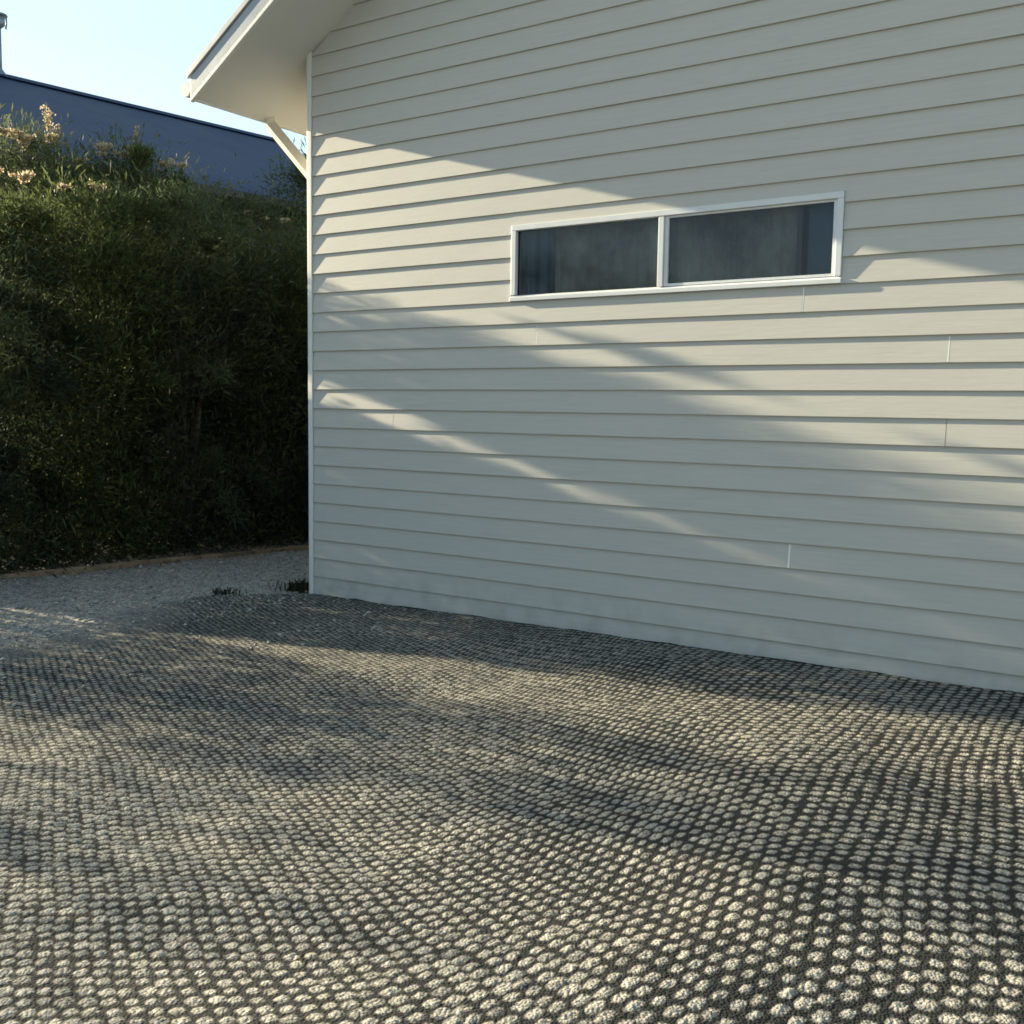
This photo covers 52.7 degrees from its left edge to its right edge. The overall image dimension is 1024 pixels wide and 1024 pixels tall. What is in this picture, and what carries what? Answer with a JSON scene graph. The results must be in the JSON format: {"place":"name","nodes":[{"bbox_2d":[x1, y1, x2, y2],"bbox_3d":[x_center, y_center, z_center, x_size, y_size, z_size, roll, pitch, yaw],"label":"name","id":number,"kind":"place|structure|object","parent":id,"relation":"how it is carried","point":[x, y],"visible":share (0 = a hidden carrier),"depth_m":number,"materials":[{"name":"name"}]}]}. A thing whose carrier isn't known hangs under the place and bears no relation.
{"place":"outdoors","nodes":[
{"label":"outdoors","id":0,"kind":"place"},
{"bbox_2d":[0,0,306,156],"label":"sky","id":1,"kind":"structure","parent":0,"point":[137,52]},
{"bbox_2d":[0,550,438,714],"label":"loose gravel","id":2,"kind":"structure","parent":0,"point":[67,664],"depth_m":7.90,"materials":[{"name":"grey gravel"}]},
{"label":"ground","id":3,"kind":"structure","parent":0,"visible":0},
{"bbox_2d":[0,169,144,577],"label":"shrub","id":4,"kind":"object","parent":3,"relation":"on","point":[18,380],"visible":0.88,"depth_m":9.05,"materials":[{"name":"green plant"}]},
{"bbox_2d":[0,103,175,538],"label":"shrub","id":5,"kind":"object","parent":3,"relation":"on","point":[33,148],"visible":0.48,"depth_m":11.40,"materials":[{"name":"green plant"}]},
{"bbox_2d":[0,150,215,569],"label":"shrub","id":6,"kind":"object","parent":3,"relation":"on","point":[103,251],"visible":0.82,"depth_m":9.71,"materials":[{"name":"green plant"}]},
{"bbox_2d":[23,121,230,526],"bbox_3d":[-4.703,-2.237,12.723,2.676,5.098,2.766,5,7,34],"label":"shrub","id":7,"kind":"object","parent":3,"relation":"on","point":[136,153],"visible":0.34,"depth_m":12.33,"materials":[{"name":"green plant"}]},
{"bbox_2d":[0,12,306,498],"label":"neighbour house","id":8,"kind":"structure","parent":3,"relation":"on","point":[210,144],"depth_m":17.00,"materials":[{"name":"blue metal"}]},
{"bbox_2d":[0,545,308,578],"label":"garden edging","id":9,"kind":"object","parent":3,"relation":"on","point":[97,567],"visible":0.29,"depth_m":9.65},
{"bbox_2d":[55,153,306,556],"bbox_3d":[-3.367,-1.614,10.917,2.694,4.305,2.638,5,7,34],"label":"shrub","id":10,"kind":"object","parent":3,"relation":"on","point":[223,375],"visible":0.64,"depth_m":10.59,"materials":[{"name":"green plant"}]},
{"bbox_2d":[152,187,286,520],"bbox_3d":[-4.162,-2.107,13.780,2.924,4.624,2.421,5,7,34],"label":"shrub","id":11,"kind":"object","parent":3,"relation":"on","point":[218,328],"visible":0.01,"depth_m":13.49,"materials":[{"name":"green plant"}]},
{"bbox_2d":[154,173,308,546],"bbox_3d":[-2.887,-1.607,11.714,2.703,4.164,2.647,5,7,34],"label":"shrub","id":12,"kind":"object","parent":3,"relation":"on","point":[291,291],"visible":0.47,"depth_m":11.28,"materials":[{"name":"green plant"}]},
{"bbox_2d":[224,137,307,524],"bbox_3d":[-2.671,-2.349,13.665,2.366,5.136,2.381,5,7,34],"label":"tall shrub","id":13,"kind":"object","parent":3,"relation":"on","point":[299,179],"visible":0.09,"depth_m":13.14,"materials":[{"name":"green plant"}]},
{"bbox_2d":[239,202,308,536],"bbox_3d":[-2.083,-1.617,12.450,2.514,4.005,2.901,-3,7,-32],"label":"shrub","id":14,"kind":"object","parent":3,"relation":"on","point":[290,413],"visible":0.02,"depth_m":11.99,"materials":[{"name":"green plant"}]},
{"bbox_2d":[0,520,1023,1023],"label":"gravel","id":15,"kind":"structure","parent":3,"relation":"on","point":[400,814],"depth_m":3.67,"materials":[{"name":"grey gravel"}]},
{"bbox_2d":[0,542,308,582],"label":"leaf litter","id":16,"kind":"object","parent":15,"relation":"on","point":[295,549],"visible":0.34,"depth_m":10.00,"materials":[{"name":"brown plant"}]},
{"bbox_2d":[211,587,246,595],"bbox_3d":[-2.268,0.632,8.279,0.315,0.066,0.255,1,6,0],"label":"weed","id":17,"kind":"object","parent":15,"relation":"on","point":[217,591],"visible":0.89,"depth_m":8.27,"materials":[{"name":"green plant"}]},
{"bbox_2d":[263,577,308,592],"bbox_3d":[-1.769,0.603,8.486,0.472,0.106,0.321,-2,6,-27],"label":"weed","id":18,"kind":"object","parent":15,"relation":"on","point":[299,587],"visible":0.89,"depth_m":8.49,"materials":[{"name":"green plant"}]},
{"bbox_2d":[181,0,1023,692],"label":"weatherboard house","id":19,"kind":"structure","parent":3,"relation":"on","point":[691,322],"depth_m":6.47,"materials":[{"name":"beige paint"}]},
{"bbox_2d":[509,191,844,301],"bbox_3d":[0.946,-1.626,6.478,2.265,0.509,0.086,5,7,34],"label":"window","id":20,"kind":"structure","parent":19,"relation":"in","point":[838,198],"depth_m":6.37,"materials":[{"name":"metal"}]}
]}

